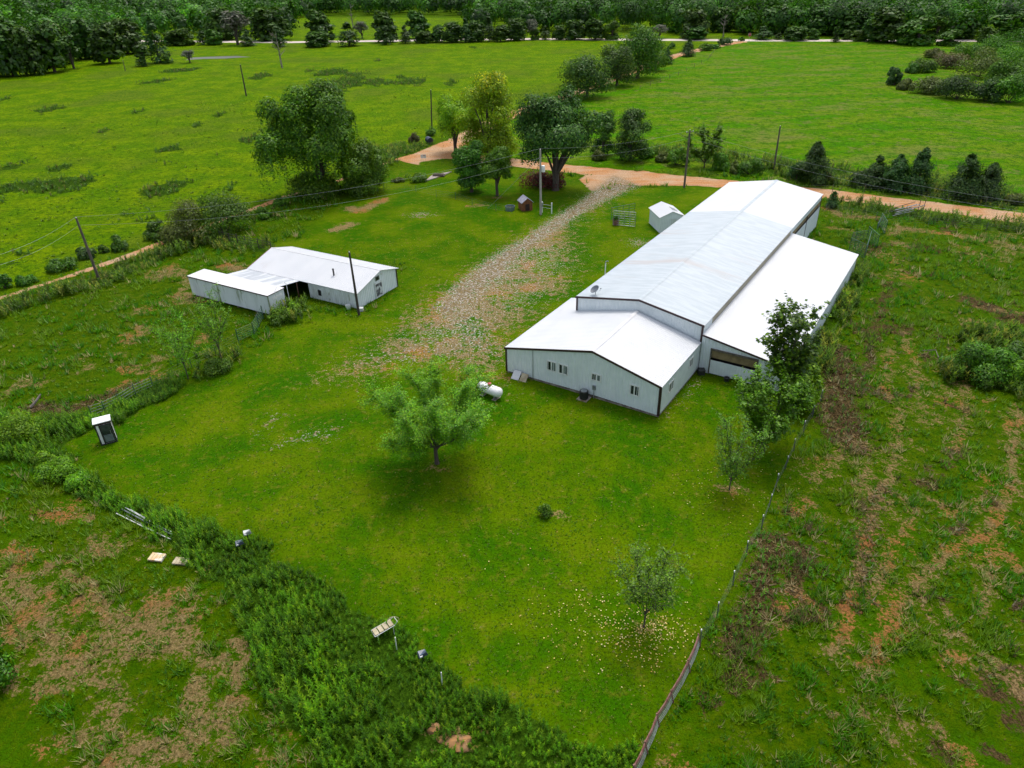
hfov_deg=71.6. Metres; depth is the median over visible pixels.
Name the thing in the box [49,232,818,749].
lawn grass
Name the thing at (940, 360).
thicket bush
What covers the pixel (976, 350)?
thicket bush
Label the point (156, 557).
foam board
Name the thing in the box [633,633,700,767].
rail fence
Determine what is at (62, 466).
bush
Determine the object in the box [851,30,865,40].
roadside tree
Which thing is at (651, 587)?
sapling
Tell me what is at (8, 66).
tree
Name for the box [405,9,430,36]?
roadside tree
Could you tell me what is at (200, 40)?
roadside tree
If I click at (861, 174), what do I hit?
power line
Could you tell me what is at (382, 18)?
roadside tree
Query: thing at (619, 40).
road
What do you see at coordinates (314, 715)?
weed strip
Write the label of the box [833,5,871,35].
roadside tree
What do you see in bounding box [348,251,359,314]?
utility pole
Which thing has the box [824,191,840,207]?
cedar tree
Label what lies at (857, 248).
cattle panel
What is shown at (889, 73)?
thicket bush
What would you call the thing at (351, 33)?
roadside tree
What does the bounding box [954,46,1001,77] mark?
thicket bush
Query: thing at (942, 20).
roadside tree
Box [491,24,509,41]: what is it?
roadside tree
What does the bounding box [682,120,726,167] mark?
young tree
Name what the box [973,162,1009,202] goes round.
cedar tree
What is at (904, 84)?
thicket bush
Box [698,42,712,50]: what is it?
roadside bush
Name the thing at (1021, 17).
roadside tree
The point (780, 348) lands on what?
poplar tree
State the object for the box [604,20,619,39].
roadside tree
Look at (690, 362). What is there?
window
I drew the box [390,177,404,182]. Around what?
track bush
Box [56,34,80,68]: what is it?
tree
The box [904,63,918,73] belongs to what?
thicket bush
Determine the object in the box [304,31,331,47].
roadside tree
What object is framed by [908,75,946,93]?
thicket bush
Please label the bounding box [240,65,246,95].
utility pole
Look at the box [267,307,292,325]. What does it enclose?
weedy bush
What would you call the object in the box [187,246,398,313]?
livestock shed
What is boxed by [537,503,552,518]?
shrub
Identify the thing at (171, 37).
roadside tree
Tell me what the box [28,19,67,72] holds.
tree
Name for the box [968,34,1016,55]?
thicket bush
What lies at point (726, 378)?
feed bucket
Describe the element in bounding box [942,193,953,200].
hedgerow bush
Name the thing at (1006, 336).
verge weeds
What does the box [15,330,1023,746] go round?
dead stalks
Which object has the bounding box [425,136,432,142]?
blue barrel
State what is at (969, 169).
cedar tree
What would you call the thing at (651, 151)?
hedgerow bush
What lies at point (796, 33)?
roadside tree
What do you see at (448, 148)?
side road
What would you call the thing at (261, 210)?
track bush
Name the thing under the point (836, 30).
roadside tree
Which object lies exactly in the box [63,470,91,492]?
bush
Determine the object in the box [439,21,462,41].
roadside tree
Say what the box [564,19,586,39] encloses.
roadside tree
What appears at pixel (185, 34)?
roadside tree
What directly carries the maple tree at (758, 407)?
on the ground at (842, 100)
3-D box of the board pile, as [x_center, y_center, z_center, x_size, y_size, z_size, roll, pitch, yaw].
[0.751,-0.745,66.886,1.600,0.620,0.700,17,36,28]
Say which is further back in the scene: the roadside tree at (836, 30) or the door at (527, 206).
the roadside tree at (836, 30)
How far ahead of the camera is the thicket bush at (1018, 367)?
63.15 m
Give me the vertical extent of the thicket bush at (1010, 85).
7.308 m
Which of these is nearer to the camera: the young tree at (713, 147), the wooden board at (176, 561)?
the wooden board at (176, 561)
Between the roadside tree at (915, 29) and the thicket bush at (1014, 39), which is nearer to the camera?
the thicket bush at (1014, 39)
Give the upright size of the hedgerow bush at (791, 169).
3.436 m
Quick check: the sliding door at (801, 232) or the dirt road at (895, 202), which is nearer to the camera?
the sliding door at (801, 232)
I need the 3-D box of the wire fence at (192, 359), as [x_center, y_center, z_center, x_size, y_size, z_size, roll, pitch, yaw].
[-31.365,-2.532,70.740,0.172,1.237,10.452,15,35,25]
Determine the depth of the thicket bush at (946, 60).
232.32 m
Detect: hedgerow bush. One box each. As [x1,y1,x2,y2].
[591,149,606,160]
[640,148,654,157]
[654,151,669,162]
[666,146,689,165]
[711,152,729,170]
[729,160,741,173]
[737,158,764,174]
[786,161,809,180]
[820,172,833,183]
[849,170,865,187]
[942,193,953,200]
[1003,193,1023,204]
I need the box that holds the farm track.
[0,153,444,300]
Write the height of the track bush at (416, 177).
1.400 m
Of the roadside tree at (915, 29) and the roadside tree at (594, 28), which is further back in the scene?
the roadside tree at (594, 28)
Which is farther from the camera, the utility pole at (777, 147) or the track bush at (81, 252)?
the utility pole at (777, 147)
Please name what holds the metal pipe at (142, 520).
on the ground at (842, 100)
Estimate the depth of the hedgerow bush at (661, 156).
135.40 m
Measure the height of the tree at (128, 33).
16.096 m
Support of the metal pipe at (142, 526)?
on the metal pipe
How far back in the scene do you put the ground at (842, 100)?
56.88 m
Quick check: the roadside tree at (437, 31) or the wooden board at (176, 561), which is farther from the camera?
the roadside tree at (437, 31)
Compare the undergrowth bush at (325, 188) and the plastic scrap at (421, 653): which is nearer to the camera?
the plastic scrap at (421, 653)
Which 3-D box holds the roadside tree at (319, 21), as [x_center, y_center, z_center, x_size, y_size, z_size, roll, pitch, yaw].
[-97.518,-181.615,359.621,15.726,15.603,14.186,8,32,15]
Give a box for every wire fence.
[151,335,237,384]
[383,184,510,211]
[646,47,715,85]
[700,390,822,642]
[825,206,1018,233]
[832,185,1019,206]
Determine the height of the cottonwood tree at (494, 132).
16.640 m
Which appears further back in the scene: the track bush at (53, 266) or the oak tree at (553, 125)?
the oak tree at (553, 125)
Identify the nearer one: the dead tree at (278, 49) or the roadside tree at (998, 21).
the dead tree at (278, 49)
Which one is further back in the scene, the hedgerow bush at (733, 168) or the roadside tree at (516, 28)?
the roadside tree at (516, 28)
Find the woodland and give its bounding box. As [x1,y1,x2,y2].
[0,0,1023,56]
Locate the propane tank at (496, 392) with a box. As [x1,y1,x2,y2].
[477,381,502,400]
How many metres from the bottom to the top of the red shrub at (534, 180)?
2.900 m
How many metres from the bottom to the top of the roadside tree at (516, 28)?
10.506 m
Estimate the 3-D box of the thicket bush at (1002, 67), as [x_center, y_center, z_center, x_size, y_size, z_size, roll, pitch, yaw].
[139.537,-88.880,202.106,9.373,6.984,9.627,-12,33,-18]
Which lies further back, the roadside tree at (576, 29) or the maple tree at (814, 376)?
the roadside tree at (576, 29)
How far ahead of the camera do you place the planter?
104.32 m
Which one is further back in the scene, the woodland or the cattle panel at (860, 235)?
the woodland
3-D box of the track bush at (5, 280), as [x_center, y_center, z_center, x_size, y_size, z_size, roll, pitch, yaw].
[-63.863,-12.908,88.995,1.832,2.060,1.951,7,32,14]
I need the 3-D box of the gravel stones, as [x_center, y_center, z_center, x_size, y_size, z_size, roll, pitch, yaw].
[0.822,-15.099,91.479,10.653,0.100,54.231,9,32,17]
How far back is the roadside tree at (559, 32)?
342.60 m
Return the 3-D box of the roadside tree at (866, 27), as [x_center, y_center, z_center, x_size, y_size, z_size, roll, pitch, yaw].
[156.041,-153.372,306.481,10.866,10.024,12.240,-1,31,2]
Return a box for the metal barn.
[504,180,858,416]
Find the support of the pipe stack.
on the ground at (842, 100)
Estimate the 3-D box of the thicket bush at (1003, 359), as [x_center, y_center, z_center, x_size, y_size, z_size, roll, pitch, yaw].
[44.623,-1.915,64.508,4.424,3.272,4.538,-9,32,-12]
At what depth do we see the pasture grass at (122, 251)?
139.77 m
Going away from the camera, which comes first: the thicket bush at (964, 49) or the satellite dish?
the satellite dish
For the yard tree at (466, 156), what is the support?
on the ground at (842, 100)
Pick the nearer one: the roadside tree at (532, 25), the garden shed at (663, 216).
the garden shed at (663, 216)
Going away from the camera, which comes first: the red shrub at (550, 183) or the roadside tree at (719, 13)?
the red shrub at (550, 183)
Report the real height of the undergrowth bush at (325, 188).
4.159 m
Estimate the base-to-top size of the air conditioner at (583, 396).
0.900 m
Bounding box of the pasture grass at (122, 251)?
[1,85,554,267]
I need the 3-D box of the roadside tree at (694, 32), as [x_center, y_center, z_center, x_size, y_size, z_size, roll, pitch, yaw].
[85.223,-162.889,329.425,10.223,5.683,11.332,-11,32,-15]
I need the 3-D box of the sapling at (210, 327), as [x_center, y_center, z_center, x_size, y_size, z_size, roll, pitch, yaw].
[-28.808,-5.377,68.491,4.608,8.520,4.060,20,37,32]
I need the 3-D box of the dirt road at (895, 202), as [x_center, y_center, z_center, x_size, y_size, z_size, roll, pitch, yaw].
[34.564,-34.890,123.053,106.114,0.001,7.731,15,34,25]
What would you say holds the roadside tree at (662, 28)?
on the ground at (842, 100)
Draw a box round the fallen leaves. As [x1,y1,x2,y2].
[170,422,798,710]
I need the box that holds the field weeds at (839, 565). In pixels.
[710,211,1023,709]
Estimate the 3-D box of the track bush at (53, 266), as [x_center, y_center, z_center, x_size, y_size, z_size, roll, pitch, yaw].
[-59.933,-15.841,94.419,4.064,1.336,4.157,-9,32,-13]
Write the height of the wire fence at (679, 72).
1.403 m
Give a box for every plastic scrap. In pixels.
[235,539,243,547]
[243,529,251,538]
[417,649,427,660]
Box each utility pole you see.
[75,217,99,279]
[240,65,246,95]
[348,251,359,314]
[430,90,432,128]
[539,149,544,214]
[683,130,693,187]
[773,125,780,168]
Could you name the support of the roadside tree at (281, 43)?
on the ground at (842, 100)
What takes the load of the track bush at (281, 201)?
on the ground at (842, 100)
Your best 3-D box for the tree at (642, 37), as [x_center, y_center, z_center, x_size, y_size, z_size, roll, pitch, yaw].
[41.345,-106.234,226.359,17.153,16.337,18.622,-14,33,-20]
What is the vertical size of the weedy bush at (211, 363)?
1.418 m
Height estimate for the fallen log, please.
0.958 m
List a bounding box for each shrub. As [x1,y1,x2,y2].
[518,168,552,188]
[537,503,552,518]
[542,171,566,188]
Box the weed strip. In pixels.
[0,369,645,767]
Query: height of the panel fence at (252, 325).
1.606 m
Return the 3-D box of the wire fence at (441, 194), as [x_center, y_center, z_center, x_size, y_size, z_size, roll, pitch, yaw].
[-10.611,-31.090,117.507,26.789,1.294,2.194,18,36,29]
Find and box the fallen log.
[29,394,40,407]
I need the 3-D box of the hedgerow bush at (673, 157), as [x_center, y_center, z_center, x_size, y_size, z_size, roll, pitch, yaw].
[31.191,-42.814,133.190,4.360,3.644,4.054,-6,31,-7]
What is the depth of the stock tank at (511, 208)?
111.87 m
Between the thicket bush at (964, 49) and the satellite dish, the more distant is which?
the thicket bush at (964, 49)
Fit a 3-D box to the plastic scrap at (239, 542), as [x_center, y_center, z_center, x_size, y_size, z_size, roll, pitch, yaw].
[-18.459,10.977,48.175,0.550,0.840,0.440,-17,34,-24]
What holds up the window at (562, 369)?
in the metal barn
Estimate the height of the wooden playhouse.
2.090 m
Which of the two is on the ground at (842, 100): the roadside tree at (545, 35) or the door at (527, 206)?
the roadside tree at (545, 35)
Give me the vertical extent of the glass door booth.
2.190 m
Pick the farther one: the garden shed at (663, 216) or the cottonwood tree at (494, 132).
the cottonwood tree at (494, 132)
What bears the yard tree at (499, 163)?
on the ground at (842, 100)
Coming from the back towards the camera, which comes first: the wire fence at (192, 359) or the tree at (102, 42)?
the tree at (102, 42)
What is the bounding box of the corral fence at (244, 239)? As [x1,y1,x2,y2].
[218,231,270,248]
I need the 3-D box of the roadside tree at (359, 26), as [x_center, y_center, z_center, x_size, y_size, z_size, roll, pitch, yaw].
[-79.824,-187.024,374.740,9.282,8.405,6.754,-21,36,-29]
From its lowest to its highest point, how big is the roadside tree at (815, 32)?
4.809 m
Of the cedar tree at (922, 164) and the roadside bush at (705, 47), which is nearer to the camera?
the cedar tree at (922, 164)
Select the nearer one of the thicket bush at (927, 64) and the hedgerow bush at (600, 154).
the hedgerow bush at (600, 154)
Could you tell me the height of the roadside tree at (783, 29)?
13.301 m
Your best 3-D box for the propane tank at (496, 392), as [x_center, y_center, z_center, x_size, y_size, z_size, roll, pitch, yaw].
[-1.999,0.512,64.158,2.682,1.450,0.920,20,37,32]
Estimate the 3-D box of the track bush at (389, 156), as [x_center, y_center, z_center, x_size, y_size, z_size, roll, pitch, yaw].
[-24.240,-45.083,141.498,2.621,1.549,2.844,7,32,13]
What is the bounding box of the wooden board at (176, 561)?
[172,557,187,565]
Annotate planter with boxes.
[613,214,620,225]
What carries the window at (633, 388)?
in the metal barn
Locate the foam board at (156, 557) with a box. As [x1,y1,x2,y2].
[147,552,166,561]
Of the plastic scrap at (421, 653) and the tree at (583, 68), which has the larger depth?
the tree at (583, 68)
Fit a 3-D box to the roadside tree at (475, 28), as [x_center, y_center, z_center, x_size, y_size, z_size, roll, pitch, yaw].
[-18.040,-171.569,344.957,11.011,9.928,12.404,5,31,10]
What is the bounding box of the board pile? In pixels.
[511,370,528,382]
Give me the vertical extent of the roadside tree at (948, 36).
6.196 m
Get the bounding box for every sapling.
[143,303,198,378]
[180,281,232,359]
[605,534,696,627]
[711,408,776,489]
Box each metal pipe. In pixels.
[116,513,169,538]
[121,509,170,533]
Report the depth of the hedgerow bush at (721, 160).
129.16 m
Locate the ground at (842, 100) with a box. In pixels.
[0,0,1023,767]
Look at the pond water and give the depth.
312.59 m
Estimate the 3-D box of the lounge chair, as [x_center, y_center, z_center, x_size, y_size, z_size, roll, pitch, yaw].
[-7.450,14.426,41.642,1.510,0.868,0.594,-21,36,-29]
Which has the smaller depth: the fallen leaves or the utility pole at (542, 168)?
the fallen leaves
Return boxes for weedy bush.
[202,357,235,377]
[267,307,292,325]
[288,301,300,313]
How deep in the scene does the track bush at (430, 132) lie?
160.81 m
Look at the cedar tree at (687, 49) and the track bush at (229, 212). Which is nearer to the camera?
the track bush at (229, 212)
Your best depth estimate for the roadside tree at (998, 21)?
294.23 m
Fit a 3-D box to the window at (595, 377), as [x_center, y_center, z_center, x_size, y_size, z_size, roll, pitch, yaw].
[7.439,-0.569,62.602,1.000,0.750,0.060,17,36,28]
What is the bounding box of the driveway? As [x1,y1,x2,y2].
[422,176,638,364]
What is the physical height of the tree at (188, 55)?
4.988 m
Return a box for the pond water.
[187,56,244,59]
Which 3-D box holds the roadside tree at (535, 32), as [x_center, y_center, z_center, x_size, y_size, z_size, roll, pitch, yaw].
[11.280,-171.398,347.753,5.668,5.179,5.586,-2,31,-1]
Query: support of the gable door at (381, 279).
in the livestock shed at (261, 278)
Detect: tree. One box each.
[0,18,23,75]
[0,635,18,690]
[6,25,48,76]
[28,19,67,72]
[44,19,75,63]
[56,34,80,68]
[59,16,99,60]
[86,20,125,63]
[108,17,145,53]
[133,45,149,65]
[134,54,149,66]
[142,17,172,63]
[161,30,182,45]
[162,52,173,63]
[174,28,195,45]
[181,50,193,62]
[194,30,206,44]
[201,7,243,39]
[204,29,222,44]
[220,10,250,44]
[236,28,257,46]
[248,6,293,41]
[248,76,358,194]
[271,28,288,46]
[271,33,283,67]
[303,8,336,40]
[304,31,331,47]
[334,22,363,46]
[336,136,390,197]
[352,21,368,37]
[353,354,497,465]
[369,9,398,41]
[377,24,393,44]
[398,25,413,43]
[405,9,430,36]
[413,31,435,43]
[429,24,443,41]
[435,93,478,150]
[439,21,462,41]
[450,70,521,156]
[450,139,486,192]
[456,17,471,42]
[467,20,485,41]
[478,144,514,195]
[482,16,493,41]
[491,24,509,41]
[506,17,527,39]
[510,84,606,190]
[526,19,537,39]
[530,28,539,39]
[540,26,551,39]
[551,24,566,39]
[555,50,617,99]
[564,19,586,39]
[583,17,606,39]
[590,110,616,154]
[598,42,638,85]
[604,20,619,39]
[612,107,653,160]
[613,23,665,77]
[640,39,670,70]
[651,24,668,36]
[663,48,674,64]
[666,12,679,32]
[679,8,709,38]
[681,39,696,56]
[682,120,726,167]
[683,26,707,39]
[709,6,733,32]
[720,15,728,36]
[729,3,757,31]
[731,355,817,453]
[753,26,773,39]
[755,293,831,412]
[757,4,795,33]
[773,32,783,39]
[777,356,824,416]
[783,26,809,40]
[792,140,836,186]
[803,5,838,34]
[808,28,821,39]
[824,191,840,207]
[830,35,839,41]
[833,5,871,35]
[833,26,839,36]
[841,30,853,39]
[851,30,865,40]
[860,154,891,189]
[861,17,881,41]
[864,7,908,42]
[875,154,913,194]
[896,15,937,45]
[900,147,936,193]
[924,15,952,38]
[935,29,961,45]
[941,153,986,202]
[944,14,982,38]
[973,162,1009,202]
[976,26,999,42]
[977,14,1022,39]
[1010,9,1023,37]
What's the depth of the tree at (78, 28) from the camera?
312.20 m
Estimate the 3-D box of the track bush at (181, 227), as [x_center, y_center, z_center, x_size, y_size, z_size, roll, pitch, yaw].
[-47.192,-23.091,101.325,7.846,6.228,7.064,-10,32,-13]
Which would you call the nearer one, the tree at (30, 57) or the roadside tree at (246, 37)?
the tree at (30, 57)
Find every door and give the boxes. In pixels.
[99,423,115,442]
[374,279,383,298]
[525,204,529,210]
[671,218,679,224]
[709,360,753,383]
[796,223,805,236]
[804,207,819,237]
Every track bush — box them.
[0,274,12,287]
[14,274,38,286]
[44,257,78,273]
[75,246,96,258]
[98,244,109,252]
[110,234,129,252]
[141,218,166,241]
[157,196,212,246]
[193,188,257,239]
[255,206,270,218]
[272,195,289,206]
[385,154,397,160]
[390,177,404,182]
[404,172,427,182]
[408,132,419,142]
[424,126,436,135]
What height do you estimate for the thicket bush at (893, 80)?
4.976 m
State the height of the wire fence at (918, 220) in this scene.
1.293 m
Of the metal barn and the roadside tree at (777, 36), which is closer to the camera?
the metal barn
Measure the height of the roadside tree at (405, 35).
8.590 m
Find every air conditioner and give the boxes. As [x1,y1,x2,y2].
[576,389,590,401]
[697,368,705,375]
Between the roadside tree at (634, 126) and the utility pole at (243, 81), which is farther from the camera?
the utility pole at (243, 81)
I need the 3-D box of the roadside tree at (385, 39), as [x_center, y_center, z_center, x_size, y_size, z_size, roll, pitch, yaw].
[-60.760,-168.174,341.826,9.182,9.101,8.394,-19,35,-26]
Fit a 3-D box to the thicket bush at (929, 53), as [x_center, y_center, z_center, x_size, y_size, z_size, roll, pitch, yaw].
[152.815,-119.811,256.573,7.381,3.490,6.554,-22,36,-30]
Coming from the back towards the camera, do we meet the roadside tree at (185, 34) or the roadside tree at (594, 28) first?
the roadside tree at (185, 34)
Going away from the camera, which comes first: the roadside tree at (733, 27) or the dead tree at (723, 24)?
the dead tree at (723, 24)
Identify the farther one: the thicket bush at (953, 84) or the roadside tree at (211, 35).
the roadside tree at (211, 35)
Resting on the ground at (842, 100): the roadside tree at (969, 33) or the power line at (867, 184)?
the roadside tree at (969, 33)
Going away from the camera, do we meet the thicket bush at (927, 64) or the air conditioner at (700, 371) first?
the air conditioner at (700, 371)
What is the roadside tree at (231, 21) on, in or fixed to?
on the ground at (842, 100)
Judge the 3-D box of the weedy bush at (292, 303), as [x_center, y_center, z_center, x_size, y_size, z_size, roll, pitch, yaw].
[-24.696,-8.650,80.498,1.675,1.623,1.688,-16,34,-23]
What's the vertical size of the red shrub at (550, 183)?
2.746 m
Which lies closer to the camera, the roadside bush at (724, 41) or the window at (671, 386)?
the window at (671, 386)
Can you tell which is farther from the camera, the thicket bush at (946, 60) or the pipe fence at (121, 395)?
the thicket bush at (946, 60)
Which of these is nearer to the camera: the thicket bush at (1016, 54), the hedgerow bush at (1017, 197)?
the hedgerow bush at (1017, 197)
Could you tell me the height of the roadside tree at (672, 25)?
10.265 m
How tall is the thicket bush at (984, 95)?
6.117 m
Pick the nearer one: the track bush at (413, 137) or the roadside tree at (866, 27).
the track bush at (413, 137)
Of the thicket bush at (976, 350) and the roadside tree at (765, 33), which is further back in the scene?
the roadside tree at (765, 33)
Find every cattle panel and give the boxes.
[611,203,634,219]
[613,210,635,226]
[848,238,866,257]
[851,230,867,241]
[867,226,879,247]
[880,213,887,233]
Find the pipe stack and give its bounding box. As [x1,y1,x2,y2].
[890,202,924,215]
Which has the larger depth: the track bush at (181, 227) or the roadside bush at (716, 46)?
the roadside bush at (716, 46)
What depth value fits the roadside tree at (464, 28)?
341.58 m
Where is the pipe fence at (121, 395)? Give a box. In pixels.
[88,377,153,412]
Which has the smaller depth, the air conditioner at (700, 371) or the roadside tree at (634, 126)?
the air conditioner at (700, 371)
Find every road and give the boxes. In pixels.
[141,38,1017,42]
[432,42,743,155]
[446,156,1023,221]
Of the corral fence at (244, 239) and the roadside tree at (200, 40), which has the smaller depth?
the corral fence at (244, 239)
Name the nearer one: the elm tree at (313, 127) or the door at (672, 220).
the door at (672, 220)
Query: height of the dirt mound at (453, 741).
0.328 m
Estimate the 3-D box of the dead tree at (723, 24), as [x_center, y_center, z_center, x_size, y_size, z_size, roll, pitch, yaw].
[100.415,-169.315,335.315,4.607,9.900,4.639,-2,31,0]
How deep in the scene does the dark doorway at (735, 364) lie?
65.77 m
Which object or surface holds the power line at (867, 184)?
attached to the utility pole at (685, 174)
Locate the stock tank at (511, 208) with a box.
[505,204,514,210]
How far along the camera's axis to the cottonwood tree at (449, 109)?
141.66 m
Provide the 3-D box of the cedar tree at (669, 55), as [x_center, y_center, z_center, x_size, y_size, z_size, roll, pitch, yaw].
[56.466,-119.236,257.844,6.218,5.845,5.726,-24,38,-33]
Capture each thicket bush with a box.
[885,67,902,84]
[887,66,894,75]
[896,78,912,89]
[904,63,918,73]
[907,57,938,72]
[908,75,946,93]
[923,47,945,57]
[932,51,970,67]
[932,72,987,98]
[937,356,959,366]
[945,339,1004,388]
[950,42,989,58]
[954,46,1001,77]
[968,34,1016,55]
[972,76,1005,102]
[974,346,1019,385]
[983,26,1023,61]
[983,58,1017,81]
[988,72,1023,102]
[992,44,1023,67]
[1002,340,1023,360]
[1003,54,1023,73]
[1006,359,1023,390]
[1007,67,1023,91]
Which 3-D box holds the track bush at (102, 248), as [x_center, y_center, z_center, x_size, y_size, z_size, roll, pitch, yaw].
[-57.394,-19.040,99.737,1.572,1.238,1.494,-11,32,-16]
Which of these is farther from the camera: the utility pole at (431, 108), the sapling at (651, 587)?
the utility pole at (431, 108)
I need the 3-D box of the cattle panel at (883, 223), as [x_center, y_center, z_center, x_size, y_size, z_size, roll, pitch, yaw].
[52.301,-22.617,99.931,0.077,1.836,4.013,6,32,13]
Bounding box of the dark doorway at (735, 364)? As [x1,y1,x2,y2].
[712,358,755,370]
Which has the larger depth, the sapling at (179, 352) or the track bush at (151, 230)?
the track bush at (151, 230)
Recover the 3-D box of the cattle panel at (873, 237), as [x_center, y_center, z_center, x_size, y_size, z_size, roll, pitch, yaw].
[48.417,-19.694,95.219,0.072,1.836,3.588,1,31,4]
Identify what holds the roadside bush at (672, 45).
on the ground at (842, 100)
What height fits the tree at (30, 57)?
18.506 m
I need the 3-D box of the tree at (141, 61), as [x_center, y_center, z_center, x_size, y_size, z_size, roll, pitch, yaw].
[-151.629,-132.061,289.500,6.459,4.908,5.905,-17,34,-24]
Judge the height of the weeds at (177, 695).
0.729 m
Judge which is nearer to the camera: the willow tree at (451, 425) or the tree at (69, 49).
the willow tree at (451, 425)
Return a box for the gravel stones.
[402,209,579,361]
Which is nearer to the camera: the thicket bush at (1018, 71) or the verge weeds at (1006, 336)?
the verge weeds at (1006, 336)
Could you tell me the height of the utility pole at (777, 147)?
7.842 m
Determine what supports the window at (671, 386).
in the metal barn
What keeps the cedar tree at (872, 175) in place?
on the ground at (842, 100)
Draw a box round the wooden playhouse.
[517,195,532,211]
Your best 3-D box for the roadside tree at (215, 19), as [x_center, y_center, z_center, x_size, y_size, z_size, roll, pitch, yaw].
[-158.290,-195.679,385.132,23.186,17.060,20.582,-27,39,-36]
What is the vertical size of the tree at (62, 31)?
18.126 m
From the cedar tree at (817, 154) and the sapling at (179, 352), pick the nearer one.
the sapling at (179, 352)
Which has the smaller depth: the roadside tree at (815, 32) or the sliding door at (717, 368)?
the sliding door at (717, 368)
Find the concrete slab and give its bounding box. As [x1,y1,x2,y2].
[425,171,451,181]
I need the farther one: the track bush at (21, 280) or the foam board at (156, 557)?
the track bush at (21, 280)
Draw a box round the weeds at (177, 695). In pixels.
[3,512,292,767]
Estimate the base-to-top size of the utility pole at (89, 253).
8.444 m
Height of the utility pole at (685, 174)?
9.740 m
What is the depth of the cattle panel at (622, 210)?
106.90 m
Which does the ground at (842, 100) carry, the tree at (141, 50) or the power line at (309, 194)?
the tree at (141, 50)
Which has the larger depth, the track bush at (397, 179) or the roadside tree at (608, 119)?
the roadside tree at (608, 119)
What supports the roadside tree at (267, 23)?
on the ground at (842, 100)
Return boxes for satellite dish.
[590,285,601,294]
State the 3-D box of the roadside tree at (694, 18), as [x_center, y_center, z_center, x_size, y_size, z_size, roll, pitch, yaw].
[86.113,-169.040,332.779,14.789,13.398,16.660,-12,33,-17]
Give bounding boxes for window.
[546,360,556,372]
[558,363,567,375]
[591,372,601,382]
[629,384,639,396]
[668,379,673,393]
[689,355,693,368]
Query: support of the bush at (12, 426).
on the ground at (842, 100)
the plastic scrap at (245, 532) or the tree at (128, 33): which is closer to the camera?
the plastic scrap at (245, 532)
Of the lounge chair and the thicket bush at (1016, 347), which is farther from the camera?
the thicket bush at (1016, 347)
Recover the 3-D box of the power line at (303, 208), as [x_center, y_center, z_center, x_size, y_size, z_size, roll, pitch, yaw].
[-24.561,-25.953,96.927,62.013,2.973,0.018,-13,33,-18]
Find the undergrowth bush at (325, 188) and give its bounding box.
[285,169,340,201]
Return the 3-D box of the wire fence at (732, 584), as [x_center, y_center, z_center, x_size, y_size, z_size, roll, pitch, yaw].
[18.956,7.708,51.239,0.452,1.318,30.379,17,35,28]
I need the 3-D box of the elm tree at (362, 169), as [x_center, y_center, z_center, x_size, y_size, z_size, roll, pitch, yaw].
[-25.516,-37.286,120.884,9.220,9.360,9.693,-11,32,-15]
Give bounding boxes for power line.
[81,149,536,216]
[98,159,534,224]
[692,131,1023,202]
[704,142,1023,211]
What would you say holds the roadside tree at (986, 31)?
on the ground at (842, 100)
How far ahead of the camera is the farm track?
96.69 m
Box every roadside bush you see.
[667,42,675,48]
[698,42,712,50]
[712,44,720,48]
[717,37,732,44]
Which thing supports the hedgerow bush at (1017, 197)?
on the ground at (842, 100)
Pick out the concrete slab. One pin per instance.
(435, 176)
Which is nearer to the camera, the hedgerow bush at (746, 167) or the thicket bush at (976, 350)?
the thicket bush at (976, 350)
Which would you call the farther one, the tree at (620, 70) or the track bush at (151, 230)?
the tree at (620, 70)
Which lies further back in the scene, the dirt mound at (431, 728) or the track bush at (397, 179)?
the track bush at (397, 179)
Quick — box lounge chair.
[371,617,397,636]
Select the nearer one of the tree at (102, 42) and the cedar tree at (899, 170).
the cedar tree at (899, 170)
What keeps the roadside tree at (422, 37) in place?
on the ground at (842, 100)
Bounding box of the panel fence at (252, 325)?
[235,306,263,342]
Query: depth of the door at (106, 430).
58.93 m
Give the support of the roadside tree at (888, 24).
on the ground at (842, 100)
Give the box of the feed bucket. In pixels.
[724,376,729,381]
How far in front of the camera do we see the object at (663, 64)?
241.51 m
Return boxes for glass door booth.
[92,414,117,445]
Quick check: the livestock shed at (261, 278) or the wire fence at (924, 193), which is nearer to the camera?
the livestock shed at (261, 278)
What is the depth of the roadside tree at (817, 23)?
330.37 m
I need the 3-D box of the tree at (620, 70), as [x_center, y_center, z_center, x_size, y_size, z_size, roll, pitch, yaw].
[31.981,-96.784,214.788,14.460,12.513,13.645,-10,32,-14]
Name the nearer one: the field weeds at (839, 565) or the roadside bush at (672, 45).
the field weeds at (839, 565)
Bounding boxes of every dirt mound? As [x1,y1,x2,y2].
[427,723,441,734]
[436,735,447,742]
[444,734,471,752]
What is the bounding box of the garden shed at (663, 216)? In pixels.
[649,201,683,232]
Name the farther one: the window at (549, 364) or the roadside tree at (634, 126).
the roadside tree at (634, 126)
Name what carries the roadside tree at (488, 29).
on the ground at (842, 100)
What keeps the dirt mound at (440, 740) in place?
on the ground at (842, 100)
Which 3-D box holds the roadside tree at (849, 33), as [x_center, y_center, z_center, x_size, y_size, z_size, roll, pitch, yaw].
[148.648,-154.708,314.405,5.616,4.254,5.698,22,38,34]
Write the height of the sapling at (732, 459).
6.948 m
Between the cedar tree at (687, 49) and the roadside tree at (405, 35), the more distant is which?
the roadside tree at (405, 35)
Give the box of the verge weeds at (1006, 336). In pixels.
[0,138,1023,410]
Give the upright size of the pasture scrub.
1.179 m
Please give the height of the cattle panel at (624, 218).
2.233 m
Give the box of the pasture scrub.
[0,58,458,254]
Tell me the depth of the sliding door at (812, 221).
98.27 m

